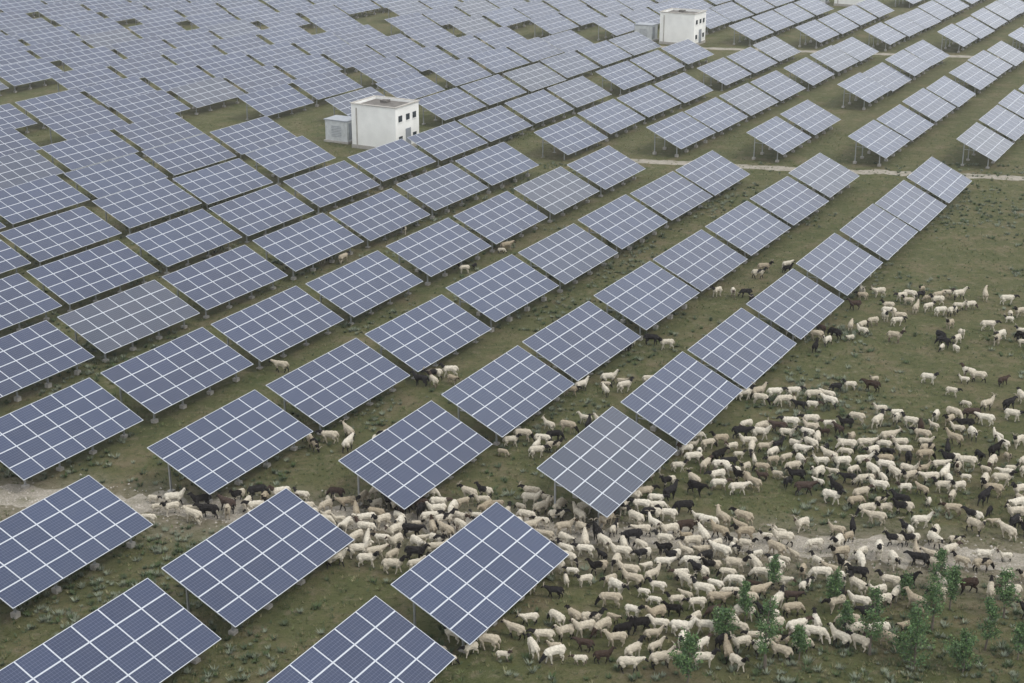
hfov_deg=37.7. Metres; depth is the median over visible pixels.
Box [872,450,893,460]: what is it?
sheep
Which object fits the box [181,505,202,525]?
sheep
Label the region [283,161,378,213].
solar panel table
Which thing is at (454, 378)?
sheep
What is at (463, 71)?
solar panel table
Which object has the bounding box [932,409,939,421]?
sheep
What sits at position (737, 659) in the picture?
sheep
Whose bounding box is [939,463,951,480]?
sheep
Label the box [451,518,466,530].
sheep
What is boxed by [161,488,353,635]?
solar panel table
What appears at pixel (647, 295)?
solar panel table
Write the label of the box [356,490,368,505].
sheep
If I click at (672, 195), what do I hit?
solar panel table
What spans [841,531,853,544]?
sheep
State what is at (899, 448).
sheep
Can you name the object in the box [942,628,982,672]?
shrub
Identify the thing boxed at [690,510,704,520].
sheep
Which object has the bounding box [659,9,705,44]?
walls
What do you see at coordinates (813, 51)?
dirt track
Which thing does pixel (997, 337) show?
sheep
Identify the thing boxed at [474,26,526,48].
solar panel table
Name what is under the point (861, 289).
sheep
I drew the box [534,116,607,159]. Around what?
solar panel table
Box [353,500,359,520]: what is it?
sheep
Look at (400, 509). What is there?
sheep
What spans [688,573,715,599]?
sheep
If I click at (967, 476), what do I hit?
sheep
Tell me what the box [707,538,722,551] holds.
sheep
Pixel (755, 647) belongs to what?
sheep
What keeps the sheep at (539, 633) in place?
on the ground at (924, 260)
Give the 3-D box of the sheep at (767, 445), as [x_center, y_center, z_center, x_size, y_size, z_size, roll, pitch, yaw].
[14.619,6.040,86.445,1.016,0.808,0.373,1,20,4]
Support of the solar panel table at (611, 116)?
on the ground at (924, 260)
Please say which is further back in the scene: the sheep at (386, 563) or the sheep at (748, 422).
the sheep at (748, 422)
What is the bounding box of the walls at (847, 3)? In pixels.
[834,0,864,6]
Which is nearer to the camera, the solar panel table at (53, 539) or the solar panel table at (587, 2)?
the solar panel table at (53, 539)
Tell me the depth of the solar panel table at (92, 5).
256.99 m
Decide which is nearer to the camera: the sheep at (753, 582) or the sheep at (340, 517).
the sheep at (753, 582)
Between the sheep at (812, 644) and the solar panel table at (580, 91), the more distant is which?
the solar panel table at (580, 91)
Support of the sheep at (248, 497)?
on the dirt track at (146, 503)
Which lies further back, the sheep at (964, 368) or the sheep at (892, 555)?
the sheep at (964, 368)
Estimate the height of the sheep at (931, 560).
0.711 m
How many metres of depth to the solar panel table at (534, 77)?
191.27 m
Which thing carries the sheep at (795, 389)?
on the ground at (924, 260)
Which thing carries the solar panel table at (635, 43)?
on the ground at (924, 260)
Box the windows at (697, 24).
[695,18,704,39]
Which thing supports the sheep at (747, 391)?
on the ground at (924, 260)
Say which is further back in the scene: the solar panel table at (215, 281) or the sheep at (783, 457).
the solar panel table at (215, 281)
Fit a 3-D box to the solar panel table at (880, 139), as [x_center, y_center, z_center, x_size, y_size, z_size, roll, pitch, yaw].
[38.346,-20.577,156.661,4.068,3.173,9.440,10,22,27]
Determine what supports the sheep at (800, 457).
on the ground at (924, 260)
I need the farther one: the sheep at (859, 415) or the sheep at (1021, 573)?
the sheep at (859, 415)
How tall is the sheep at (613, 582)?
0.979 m
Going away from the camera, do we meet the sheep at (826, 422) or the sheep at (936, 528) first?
the sheep at (936, 528)
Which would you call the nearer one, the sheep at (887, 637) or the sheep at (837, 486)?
the sheep at (887, 637)
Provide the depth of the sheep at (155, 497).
80.18 m
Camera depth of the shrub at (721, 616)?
66.82 m
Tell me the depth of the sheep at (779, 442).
86.70 m
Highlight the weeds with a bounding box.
[0,160,1023,682]
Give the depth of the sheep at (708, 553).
73.74 m
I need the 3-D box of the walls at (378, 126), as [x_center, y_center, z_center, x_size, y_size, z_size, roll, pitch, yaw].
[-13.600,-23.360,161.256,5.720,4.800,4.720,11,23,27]
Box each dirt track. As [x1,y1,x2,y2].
[0,484,1023,570]
[64,27,998,57]
[631,159,1023,180]
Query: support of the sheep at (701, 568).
on the ground at (924, 260)
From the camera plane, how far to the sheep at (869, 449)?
85.53 m
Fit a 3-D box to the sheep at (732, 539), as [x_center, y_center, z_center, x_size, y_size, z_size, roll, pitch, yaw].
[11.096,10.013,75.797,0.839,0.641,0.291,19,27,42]
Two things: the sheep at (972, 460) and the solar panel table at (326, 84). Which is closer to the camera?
the sheep at (972, 460)
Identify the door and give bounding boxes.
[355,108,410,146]
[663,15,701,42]
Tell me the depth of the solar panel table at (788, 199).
133.05 m
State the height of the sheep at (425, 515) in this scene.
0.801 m
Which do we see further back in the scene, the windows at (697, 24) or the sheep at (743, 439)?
the windows at (697, 24)
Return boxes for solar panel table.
[0,0,44,17]
[0,10,31,29]
[0,18,53,39]
[0,35,29,50]
[0,47,36,66]
[0,58,62,92]
[0,82,7,95]
[0,103,36,132]
[0,127,40,156]
[0,149,64,189]
[0,174,89,227]
[0,206,121,265]
[0,239,30,273]
[0,273,61,330]
[0,320,93,401]
[0,378,142,488]
[0,475,152,618]
[0,578,220,682]
[15,26,82,44]
[15,89,97,128]
[25,37,90,64]
[26,240,157,311]
[32,0,87,24]
[39,105,127,143]
[40,130,138,170]
[43,0,87,8]
[48,64,122,95]
[50,10,103,30]
[55,46,123,71]
[57,280,199,362]
[64,153,166,198]
[66,18,129,44]
[78,0,128,15]
[78,28,138,51]
[81,76,156,109]
[92,178,201,235]
[96,2,147,23]
[101,327,252,422]
[106,90,189,122]
[107,53,174,82]
[110,36,173,58]
[114,113,202,156]
[126,209,241,274]
[128,0,149,8]
[128,19,185,39]
[129,7,186,26]
[139,0,188,14]
[139,62,211,91]
[141,133,235,181]
[147,390,312,502]
[160,28,219,48]
[161,42,223,66]
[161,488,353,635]
[162,245,287,318]
[169,77,244,114]
[172,0,227,24]
[173,158,272,209]
[185,10,236,33]
[186,0,216,4]
[195,52,261,81]
[207,19,260,38]
[209,184,313,242]
[210,116,295,160]
[211,33,268,54]
[211,286,343,369]
[214,0,260,15]
[224,65,292,93]
[226,3,276,25]
[237,84,313,119]
[245,42,307,70]
[245,136,334,184]
[252,213,363,279]
[253,10,309,34]
[256,23,310,47]
[266,0,312,15]
[266,338,409,434]
[267,595,455,682]
[274,53,342,86]
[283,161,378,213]
[290,32,348,56]
[291,69,361,106]
[294,2,345,27]
[306,250,422,324]
[307,0,337,7]
[310,13,362,33]
[322,42,383,74]
[326,87,383,115]
[329,0,380,17]
[330,188,429,247]
[331,24,386,44]
[338,401,491,513]
[347,139,435,189]
[353,56,417,88]
[364,33,421,57]
[365,294,491,378]
[370,0,401,12]
[376,72,444,98]
[383,0,430,17]
[385,12,438,36]
[386,218,490,285]
[391,502,568,652]
[396,163,487,218]
[397,45,455,73]
[404,24,457,47]
[407,121,486,167]
[418,87,485,125]
[419,0,460,14]
[421,5,468,28]
[428,58,491,88]
[436,35,492,58]
[441,345,573,445]
[446,254,558,331]
[448,15,498,38]
[453,0,498,18]
[454,191,547,251]
[456,142,538,193]
[458,105,531,147]
[460,74,525,110]
[470,46,529,76]
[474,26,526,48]
[481,6,529,28]
[488,0,525,7]
[503,63,565,94]
[505,90,572,129]
[508,37,562,64]
[512,0,558,24]
[514,167,598,222]
[518,223,617,292]
[522,301,640,381]
[530,12,578,37]
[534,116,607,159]
[536,406,676,527]
[540,51,598,82]
[541,30,593,53]
[544,0,585,11]
[547,76,611,114]
[560,5,604,30]
[567,146,645,196]
[577,40,631,69]
[577,99,644,141]
[578,194,666,257]
[580,0,600,7]
[588,0,632,17]
[593,14,634,40]
[594,261,698,340]
[596,61,654,95]
[609,31,660,58]
[617,85,680,123]
[618,0,655,9]
[620,351,741,455]
[622,7,659,26]
[630,50,683,82]
[630,171,712,227]
[646,112,715,156]
[648,0,684,15]
[653,229,746,298]
[654,72,712,108]
[661,39,713,70]
[672,0,713,9]
[675,150,749,201]
[685,97,747,138]
[688,308,796,396]
[697,57,750,90]
[704,8,730,34]
[705,201,790,263]
[706,0,730,5]
[711,2,753,25]
[720,83,777,121]
[727,47,777,77]
[729,18,772,45]
[734,0,773,18]
[746,116,810,161]
[746,269,843,346]
[750,176,828,232]
[751,70,805,106]
[752,10,795,36]
[753,36,800,66]
[766,0,793,10]
[774,3,813,27]
[780,100,840,142]
[784,57,833,90]
[789,153,858,205]
[794,0,833,19]
[795,20,838,48]
[796,233,882,297]
[810,45,858,78]
[818,12,858,38]
[834,37,878,66]
[837,5,875,30]
[837,72,889,109]
[840,204,917,268]
[848,120,909,166]
[857,0,894,22]
[862,62,911,95]
[864,22,905,50]
[875,180,946,237]
[877,104,933,146]
[884,15,924,41]
[885,49,931,82]
[895,0,920,7]
[902,8,940,32]
[902,88,955,128]
[905,40,949,70]
[907,157,971,203]
[918,0,954,24]
[926,76,974,113]
[935,0,968,16]
[938,24,976,52]
[949,62,996,96]
[956,16,994,42]
[957,122,1013,168]
[960,0,978,9]
[968,50,1011,83]
[971,8,1006,33]
[979,105,1023,143]
[985,1,1019,25]
[987,41,1023,71]
[998,0,1023,17]
[998,89,1023,117]
[1008,27,1023,49]
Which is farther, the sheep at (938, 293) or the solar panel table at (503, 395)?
the sheep at (938, 293)
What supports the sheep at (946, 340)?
on the ground at (924, 260)
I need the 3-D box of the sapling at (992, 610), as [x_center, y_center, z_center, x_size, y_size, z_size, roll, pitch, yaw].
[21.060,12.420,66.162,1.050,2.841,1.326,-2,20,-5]
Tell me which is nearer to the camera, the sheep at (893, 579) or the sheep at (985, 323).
the sheep at (893, 579)
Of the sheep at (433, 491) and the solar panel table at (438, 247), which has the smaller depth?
the sheep at (433, 491)
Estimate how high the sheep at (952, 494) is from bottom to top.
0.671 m
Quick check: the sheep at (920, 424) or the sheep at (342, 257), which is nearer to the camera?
the sheep at (920, 424)
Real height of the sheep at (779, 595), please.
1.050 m
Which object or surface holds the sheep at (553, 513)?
on the ground at (924, 260)
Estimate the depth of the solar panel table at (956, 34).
223.67 m
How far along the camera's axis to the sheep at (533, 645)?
65.74 m
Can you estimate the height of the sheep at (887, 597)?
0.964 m
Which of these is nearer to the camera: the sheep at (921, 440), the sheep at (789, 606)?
the sheep at (789, 606)
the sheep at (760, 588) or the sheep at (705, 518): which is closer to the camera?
the sheep at (760, 588)
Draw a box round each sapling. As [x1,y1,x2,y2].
[735,578,756,621]
[751,595,785,668]
[765,554,784,589]
[789,623,810,659]
[822,566,843,597]
[835,599,856,633]
[858,586,888,655]
[897,571,913,599]
[916,572,946,630]
[928,547,948,581]
[944,561,964,609]
[976,595,1002,650]
[994,567,1021,617]
[1010,621,1023,659]
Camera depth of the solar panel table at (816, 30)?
227.34 m
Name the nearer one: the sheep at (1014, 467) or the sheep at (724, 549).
the sheep at (724, 549)
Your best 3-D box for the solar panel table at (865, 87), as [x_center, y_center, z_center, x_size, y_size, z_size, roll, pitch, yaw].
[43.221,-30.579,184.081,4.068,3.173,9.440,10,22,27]
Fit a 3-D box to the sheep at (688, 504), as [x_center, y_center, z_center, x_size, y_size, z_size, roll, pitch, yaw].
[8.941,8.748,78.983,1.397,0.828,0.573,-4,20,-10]
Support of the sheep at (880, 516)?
on the ground at (924, 260)
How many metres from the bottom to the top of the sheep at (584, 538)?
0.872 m
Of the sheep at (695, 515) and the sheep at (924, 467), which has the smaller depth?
the sheep at (695, 515)
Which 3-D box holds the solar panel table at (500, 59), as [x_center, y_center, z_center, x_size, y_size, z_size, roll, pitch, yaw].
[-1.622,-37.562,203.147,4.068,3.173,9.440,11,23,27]
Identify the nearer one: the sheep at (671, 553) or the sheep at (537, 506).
the sheep at (671, 553)
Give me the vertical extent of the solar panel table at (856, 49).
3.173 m
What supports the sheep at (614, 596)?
on the ground at (924, 260)
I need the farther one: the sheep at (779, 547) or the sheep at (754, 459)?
the sheep at (754, 459)
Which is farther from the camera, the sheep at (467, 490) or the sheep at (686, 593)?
the sheep at (467, 490)
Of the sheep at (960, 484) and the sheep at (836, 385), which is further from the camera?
the sheep at (836, 385)
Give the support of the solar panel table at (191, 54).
on the ground at (924, 260)
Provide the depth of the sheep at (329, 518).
77.32 m
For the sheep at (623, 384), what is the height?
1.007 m
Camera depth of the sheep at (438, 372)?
96.90 m
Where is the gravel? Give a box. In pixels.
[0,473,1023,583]
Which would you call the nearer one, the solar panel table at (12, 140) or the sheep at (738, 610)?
the sheep at (738, 610)
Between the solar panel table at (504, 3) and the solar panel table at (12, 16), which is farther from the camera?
the solar panel table at (504, 3)
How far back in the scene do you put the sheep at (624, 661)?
64.59 m
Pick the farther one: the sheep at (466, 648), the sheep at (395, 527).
the sheep at (395, 527)
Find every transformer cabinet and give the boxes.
[324,115,351,143]
[634,22,658,40]
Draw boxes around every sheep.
[141,513,156,524]
[148,495,161,502]
[150,502,165,512]
[159,499,179,516]
[163,488,187,504]
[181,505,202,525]
[186,505,200,510]
[187,492,211,503]
[192,503,218,518]
[216,494,235,513]
[224,504,230,519]
[229,488,245,501]
[240,500,263,509]
[242,495,252,509]
[246,484,270,499]
[260,491,268,499]
[266,485,290,494]
[269,359,288,372]
[292,487,309,501]
[305,501,314,507]
[308,436,322,452]
[315,430,338,443]
[318,498,332,513]
[319,510,331,515]
[321,514,336,525]
[325,487,344,497]
[326,547,350,568]
[330,513,345,524]
[332,494,357,510]
[337,516,353,532]
[338,251,349,263]
[341,419,354,440]
[342,433,355,452]
[347,529,363,546]
[347,536,373,559]
[350,513,375,536]
[351,512,375,525]
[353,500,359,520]
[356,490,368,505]
[356,551,379,567]
[362,505,384,514]
[363,525,371,546]
[365,543,390,561]
[366,496,382,507]
[368,487,378,499]
[370,532,389,544]
[371,513,390,530]
[381,494,397,509]
[381,555,407,574]
[384,522,402,536]
[384,532,403,549]
[385,543,400,558]
[393,510,406,522]
[394,515,404,530]
[397,505,413,513]
[402,523,426,537]
[404,543,429,559]
[407,555,425,569]
[410,371,428,386]
[410,534,427,546]
[411,518,424,529]
[413,498,431,509]
[416,502,424,519]
[417,534,428,542]
[420,510,444,523]
[421,366,442,381]
[421,488,440,497]
[423,501,446,513]
[426,369,438,388]
[426,541,444,555]
[428,532,447,542]
[429,496,452,503]
[429,514,436,532]
[434,505,457,529]
[435,519,454,538]
[438,363,458,377]
[441,624,461,643]
[447,374,459,384]
[447,499,458,512]
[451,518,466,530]
[452,655,459,665]
[453,511,470,521]
[456,263,469,273]
[457,481,477,501]
[457,495,473,508]
[457,641,478,658]
[468,509,480,519]
[471,493,490,506]
[474,481,492,497]
[477,499,492,512]
[478,633,500,651]
[493,500,503,505]
[495,649,512,661]
[497,248,506,253]
[497,448,510,457]
[500,240,515,251]
[500,619,525,640]
[503,431,521,446]
[505,501,511,511]
[513,429,534,442]
[514,502,525,510]
[515,509,535,520]
[516,612,538,626]
[517,481,540,499]
[521,490,543,506]
[525,518,544,528]
[525,632,539,660]
[526,628,555,642]
[528,444,550,458]
[529,513,549,528]
[532,435,540,452]
[533,495,551,515]
[534,433,554,444]
[535,529,554,540]
[539,644,565,664]
[540,493,553,506]
[541,415,554,429]
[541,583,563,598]
[544,640,561,646]
[546,430,564,441]
[546,437,564,451]
[547,609,565,625]
[548,509,570,521]
[551,561,564,574]
[551,623,574,641]
[552,497,567,516]
[554,517,577,535]
[555,537,573,552]
[558,531,575,543]
[559,420,578,434]
[562,564,578,575]
[563,550,581,567]
[563,571,569,586]
[564,386,582,396]
[564,604,582,622]
[568,618,595,637]
[568,651,587,665]
[570,542,594,557]
[570,636,594,652]
[571,501,586,522]
[573,570,592,587]
[575,376,590,392]
[575,521,591,533]
[576,411,592,423]
[576,501,591,515]
[581,527,589,552]
[581,607,607,621]
[585,413,591,427]
[585,558,608,575]
[589,518,603,544]
[590,616,611,637]
[593,646,616,663]
[594,528,611,551]
[595,592,622,608]
[596,548,607,559]
[598,513,618,528]
[599,573,616,587]
[600,369,619,383]
[600,381,612,387]
[601,383,609,397]
[601,629,627,646]
[606,541,632,561]
[606,612,621,623]
[608,577,629,598]
[609,517,618,537]
[611,552,621,572]
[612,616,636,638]
[613,559,640,579]
[616,377,628,383]
[616,656,648,672]
[617,376,634,392]
[618,528,642,544]
[618,567,644,587]
[619,499,627,517]
[619,532,627,553]
[624,501,644,524]
[624,604,643,617]
[624,635,645,656]
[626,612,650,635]
[627,490,641,498]
[627,498,650,511]
[628,524,651,537]
[630,547,651,562]
[631,538,647,549]
[634,585,650,597]
[637,485,659,498]
[638,561,652,570]
[640,507,661,521]
[642,375,652,382]
[642,604,666,617]
[643,333,661,345]
[643,625,665,641]
[644,563,662,583]
[645,510,661,532]
[645,577,666,593]
[645,596,661,605]
[645,614,669,632]
[647,493,669,500]
[647,636,667,654]
[649,641,678,669]
[650,500,668,507]
[651,529,673,545]
[653,541,672,555]
[654,504,677,522]
[654,553,678,568]
[657,336,674,349]
[657,522,678,536]
[658,472,675,489]
[660,600,682,616]
[662,479,678,501]
[663,548,680,560]
[664,591,684,604]
[667,568,689,580]
[669,500,693,515]
[669,617,698,636]
[670,459,688,472]
[673,519,695,534]
[674,571,695,591]
[675,532,702,546]
[676,443,693,456]
[676,541,693,556]
[676,588,692,597]
[677,530,692,541]
[678,555,702,571]
[678,630,686,649]
[681,595,706,611]
[684,451,704,465]
[684,467,700,489]
[685,610,701,627]
[687,439,699,449]
[687,479,708,497]
[687,559,709,580]
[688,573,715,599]
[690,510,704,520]
[690,545,711,552]
[690,615,714,635]
[691,431,706,441]
[693,520,710,544]
[693,648,720,667]
[696,514,718,526]
[696,633,712,650]
[697,549,712,564]
[699,554,721,571]
[700,438,717,450]
[700,455,713,473]
[702,574,723,589]
[703,604,721,618]
[704,469,725,478]
[706,540,731,557]
[706,588,735,606]
[707,519,729,541]
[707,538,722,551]
[709,286,721,297]
[709,431,728,446]
[710,478,732,490]
[711,444,729,462]
[711,459,729,471]
[715,504,730,527]
[715,632,729,648]
[716,567,736,578]
[716,612,739,620]
[719,456,737,464]
[720,462,740,478]
[720,574,745,588]
[720,587,739,598]
[723,633,733,663]
[724,441,737,453]
[724,555,751,573]
[725,532,737,544]
[725,620,748,634]
[728,481,752,495]
[728,507,753,525]
[728,631,751,653]
[729,516,747,535]
[729,542,740,557]
[729,653,749,672]
[730,287,735,297]
[730,523,754,539]
[730,590,758,606]
[731,426,754,438]
[731,464,750,481]
[732,604,758,621]
[733,449,746,459]
[736,382,755,400]
[737,288,752,296]
[737,433,756,448]
[738,537,758,550]
[739,419,752,425]
[739,460,750,470]
[740,630,764,643]
[743,471,761,492]
[746,550,762,575]
[746,580,762,584]
[747,567,770,580]
[748,440,755,457]
[749,581,773,602]
[750,382,767,398]
[751,267,767,278]
[751,425,773,440]
[751,638,768,658]
[752,393,770,405]
[752,452,756,465]
[752,462,769,472]
[752,549,762,558]
[753,600,779,618]
[754,469,768,479]
[755,420,768,434]
[757,261,773,271]
[757,441,774,452]
[757,528,773,541]
[758,616,785,631]
[762,455,779,465]
[762,534,785,555]
[762,550,785,573]
[766,387,788,396]
[766,638,793,661]
[767,417,787,431]
[767,446,779,455]
[767,574,795,590]
[768,523,794,546]
[769,585,786,608]
[770,467,783,478]
[772,394,792,407]
[772,434,785,448]
[772,523,786,530]
[772,634,792,645]
[774,553,790,565]
[776,416,799,428]
[778,425,798,438]
[780,451,795,463]
[782,260,795,266]
[782,263,793,272]
[782,601,805,617]
[783,476,791,489]
[783,590,806,602]
[784,460,803,473]
[785,384,806,397]
[785,463,805,480]
[786,616,813,634]
[787,545,799,561]
[789,438,804,448]
[790,399,806,410]
[792,443,813,456]
[792,638,814,653]
[794,478,820,495]
[794,516,809,533]
[795,453,809,468]
[796,412,819,426]
[797,425,814,437]
[798,563,806,579]
[798,576,814,590]
[801,417,819,431]
[802,431,818,451]
[803,538,823,550]
[803,624,832,644]
[805,389,822,400]
[805,566,832,581]
[806,400,823,410]
[809,330,823,340]
[809,550,823,566]
[810,453,829,466]
[810,465,824,480]
[810,476,824,488]
[811,607,821,626]
[812,337,818,352]
[813,430,820,446]
[816,324,825,333]
[817,427,829,436]
[818,388,835,399]
[818,393,837,409]
[818,419,835,429]
[819,446,837,466]
[819,559,839,575]
[821,594,845,614]
[822,489,845,505]
[823,335,831,346]
[825,467,839,476]
[826,327,841,339]
[826,382,841,391]
[826,519,845,536]
[827,473,843,491]
[827,622,851,648]
[828,541,849,562]
[830,419,843,435]
[830,533,844,546]
[831,454,851,468]
[833,613,861,628]
[834,439,857,452]
[835,447,853,456]
[835,553,850,573]
[836,415,853,428]
[837,472,856,483]
[839,571,847,589]
[841,378,856,390]
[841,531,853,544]
[843,620,865,633]
[844,562,868,581]
[844,590,871,606]
[845,334,853,341]
[845,630,869,652]
[846,298,861,309]
[846,411,865,424]
[846,431,855,438]
[846,570,867,595]
[847,465,861,474]
[847,495,865,508]
[848,318,853,331]
[849,514,856,533]
[850,473,874,486]
[852,484,874,502]
[853,605,879,621]
[854,291,868,300]
[854,546,867,556]
[855,449,876,464]
[855,502,876,517]
[855,550,865,566]
[856,323,868,334]
[857,434,879,450]
[858,320,868,331]
[859,285,865,296]
[859,378,880,392]
[860,509,886,525]
[861,444,879,454]
[862,456,879,479]
[863,621,890,636]
[865,579,886,592]
[866,473,889,494]
[867,316,878,326]
[869,375,878,380]
[870,286,885,297]
[871,403,887,414]
[871,409,885,428]
[871,455,895,474]
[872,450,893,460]
[874,440,892,448]
[874,539,883,560]
[874,569,900,586]
[875,492,889,502]
[875,501,893,514]
[879,299,894,306]
[879,426,902,440]
[879,447,895,454]
[879,472,887,480]
[879,593,891,607]
[880,630,905,652]
[881,306,897,316]
[881,310,888,321]
[882,528,904,546]
[886,409,903,417]
[886,465,901,481]
[887,327,906,342]
[887,550,904,571]
[888,489,910,505]
[888,585,901,603]
[889,435,908,448]
[889,497,914,516]
[890,307,906,321]
[891,316,907,326]
[892,412,900,425]
[892,439,913,457]
[893,292,907,301]
[895,478,912,493]
[895,620,909,631]
[897,517,913,533]
[899,461,921,478]
[899,531,920,546]
[900,411,918,427]
[900,567,922,585]
[901,294,914,305]
[901,469,917,482]
[903,289,917,298]
[903,550,929,567]
[903,586,925,614]
[905,451,912,464]
[908,424,931,440]
[911,508,934,528]
[912,299,920,314]
[913,481,928,496]
[913,539,920,560]
[915,290,925,298]
[915,471,939,484]
[916,449,935,461]
[917,436,935,445]
[917,460,932,475]
[918,417,924,428]
[919,547,938,559]
[920,372,938,384]
[920,442,935,450]
[921,295,932,301]
[923,299,936,311]
[924,585,947,600]
[925,497,931,507]
[927,419,939,430]
[927,530,944,549]
[927,557,943,570]
[928,293,944,305]
[930,524,940,541]
[931,459,953,470]
[931,474,951,493]
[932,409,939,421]
[933,290,945,295]
[934,306,947,316]
[934,336,950,348]
[935,330,946,337]
[935,572,960,594]
[938,343,944,351]
[938,449,960,460]
[938,499,962,516]
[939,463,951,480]
[942,288,955,295]
[942,414,954,426]
[943,427,963,447]
[943,541,962,557]
[945,386,962,397]
[945,438,950,452]
[945,473,952,480]
[946,317,954,329]
[946,406,962,418]
[947,306,960,316]
[948,489,956,501]
[948,535,965,543]
[949,421,965,433]
[950,480,965,491]
[950,551,970,569]
[951,334,961,344]
[952,342,959,352]
[952,418,974,425]
[953,286,969,299]
[953,299,966,309]
[953,455,977,469]
[954,461,961,476]
[957,374,969,383]
[957,471,971,482]
[957,577,978,594]
[958,329,965,338]
[959,362,975,379]
[959,400,971,407]
[960,408,980,420]
[960,506,983,521]
[964,301,977,310]
[965,367,986,382]
[966,517,987,536]
[967,426,979,442]
[972,412,994,426]
[972,557,997,572]
[974,449,985,461]
[975,545,998,557]
[977,462,991,474]
[977,485,993,505]
[980,320,1001,331]
[980,392,995,411]
[980,477,1003,497]
[981,472,989,489]
[983,285,988,301]
[985,454,997,470]
[985,505,992,516]
[986,518,1000,527]
[986,575,995,597]
[988,439,1005,456]
[991,470,1016,487]
[992,334,1000,345]
[992,427,1003,441]
[993,329,1006,339]
[994,467,1013,478]
[994,584,1022,600]
[995,434,1009,450]
[995,519,1016,541]
[997,550,1012,561]
[998,375,1010,386]
[1000,294,1019,304]
[1002,393,1019,409]
[1003,313,1013,322]
[1004,408,1023,421]
[1004,452,1011,462]
[1004,504,1023,521]
[1005,463,1019,469]
[1006,496,1023,506]
[1009,513,1021,527]
[1010,482,1023,494]
[1012,432,1023,449]
[1014,306,1023,318]
[1014,323,1023,331]
[1014,330,1023,343]
[1016,336,1023,347]
[1016,387,1023,403]
[1016,516,1023,536]
[1016,566,1023,582]
[1016,597,1023,618]
[1019,456,1023,467]
[1019,466,1023,477]
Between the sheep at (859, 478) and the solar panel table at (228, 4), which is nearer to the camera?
the sheep at (859, 478)
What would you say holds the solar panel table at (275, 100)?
on the ground at (924, 260)
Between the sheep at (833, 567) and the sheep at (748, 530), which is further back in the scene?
the sheep at (748, 530)
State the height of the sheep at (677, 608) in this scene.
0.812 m
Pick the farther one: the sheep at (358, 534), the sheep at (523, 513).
the sheep at (523, 513)
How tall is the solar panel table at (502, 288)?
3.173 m
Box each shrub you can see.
[667,627,704,682]
[711,603,739,635]
[885,601,936,670]
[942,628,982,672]
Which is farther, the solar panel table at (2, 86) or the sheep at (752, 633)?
the solar panel table at (2, 86)
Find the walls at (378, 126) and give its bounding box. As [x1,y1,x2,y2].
[351,96,418,149]
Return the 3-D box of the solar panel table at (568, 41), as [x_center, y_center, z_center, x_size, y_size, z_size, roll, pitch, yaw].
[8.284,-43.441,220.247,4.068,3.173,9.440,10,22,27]
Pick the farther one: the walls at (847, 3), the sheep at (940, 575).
the walls at (847, 3)
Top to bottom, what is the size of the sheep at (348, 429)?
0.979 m
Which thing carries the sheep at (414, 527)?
on the ground at (924, 260)
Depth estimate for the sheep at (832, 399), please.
92.65 m
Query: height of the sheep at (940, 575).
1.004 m
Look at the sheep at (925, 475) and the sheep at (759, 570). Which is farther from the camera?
the sheep at (925, 475)
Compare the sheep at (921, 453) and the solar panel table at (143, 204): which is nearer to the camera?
the sheep at (921, 453)
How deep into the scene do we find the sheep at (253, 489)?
80.59 m
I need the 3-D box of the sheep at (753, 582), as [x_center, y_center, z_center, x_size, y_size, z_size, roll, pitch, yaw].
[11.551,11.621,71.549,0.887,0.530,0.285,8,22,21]
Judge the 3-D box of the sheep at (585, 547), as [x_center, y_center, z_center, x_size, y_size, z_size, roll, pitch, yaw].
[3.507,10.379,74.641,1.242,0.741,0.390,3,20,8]
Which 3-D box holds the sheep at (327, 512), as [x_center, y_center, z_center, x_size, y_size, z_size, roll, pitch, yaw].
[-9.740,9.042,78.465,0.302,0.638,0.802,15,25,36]
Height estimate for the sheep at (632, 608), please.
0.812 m
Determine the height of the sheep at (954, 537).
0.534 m
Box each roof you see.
[350,95,419,107]
[659,8,706,13]
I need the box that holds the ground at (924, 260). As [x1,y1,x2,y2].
[0,0,1023,682]
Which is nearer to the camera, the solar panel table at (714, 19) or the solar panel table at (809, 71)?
the solar panel table at (809, 71)
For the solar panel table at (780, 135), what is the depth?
157.93 m
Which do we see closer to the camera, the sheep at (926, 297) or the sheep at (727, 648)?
the sheep at (727, 648)
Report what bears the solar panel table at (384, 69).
on the ground at (924, 260)
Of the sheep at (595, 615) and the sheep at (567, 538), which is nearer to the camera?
the sheep at (595, 615)
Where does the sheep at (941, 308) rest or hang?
on the ground at (924, 260)
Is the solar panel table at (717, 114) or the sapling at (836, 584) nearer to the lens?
the sapling at (836, 584)
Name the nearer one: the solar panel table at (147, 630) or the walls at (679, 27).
the solar panel table at (147, 630)
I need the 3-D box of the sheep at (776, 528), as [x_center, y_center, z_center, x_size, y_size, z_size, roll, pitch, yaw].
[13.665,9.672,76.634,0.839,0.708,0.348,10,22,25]
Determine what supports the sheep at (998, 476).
on the ground at (924, 260)
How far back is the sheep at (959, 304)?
110.15 m
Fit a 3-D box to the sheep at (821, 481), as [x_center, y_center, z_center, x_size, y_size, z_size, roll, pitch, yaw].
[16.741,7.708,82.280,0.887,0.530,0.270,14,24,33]
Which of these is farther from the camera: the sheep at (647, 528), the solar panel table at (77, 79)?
the solar panel table at (77, 79)
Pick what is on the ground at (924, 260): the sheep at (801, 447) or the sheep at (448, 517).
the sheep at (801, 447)
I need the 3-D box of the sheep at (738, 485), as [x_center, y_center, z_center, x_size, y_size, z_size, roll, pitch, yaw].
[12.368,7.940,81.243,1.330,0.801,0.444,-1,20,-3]
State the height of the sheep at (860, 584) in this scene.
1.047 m
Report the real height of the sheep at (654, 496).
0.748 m
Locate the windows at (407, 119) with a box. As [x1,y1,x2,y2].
[398,111,416,139]
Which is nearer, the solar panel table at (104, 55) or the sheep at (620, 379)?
the sheep at (620, 379)

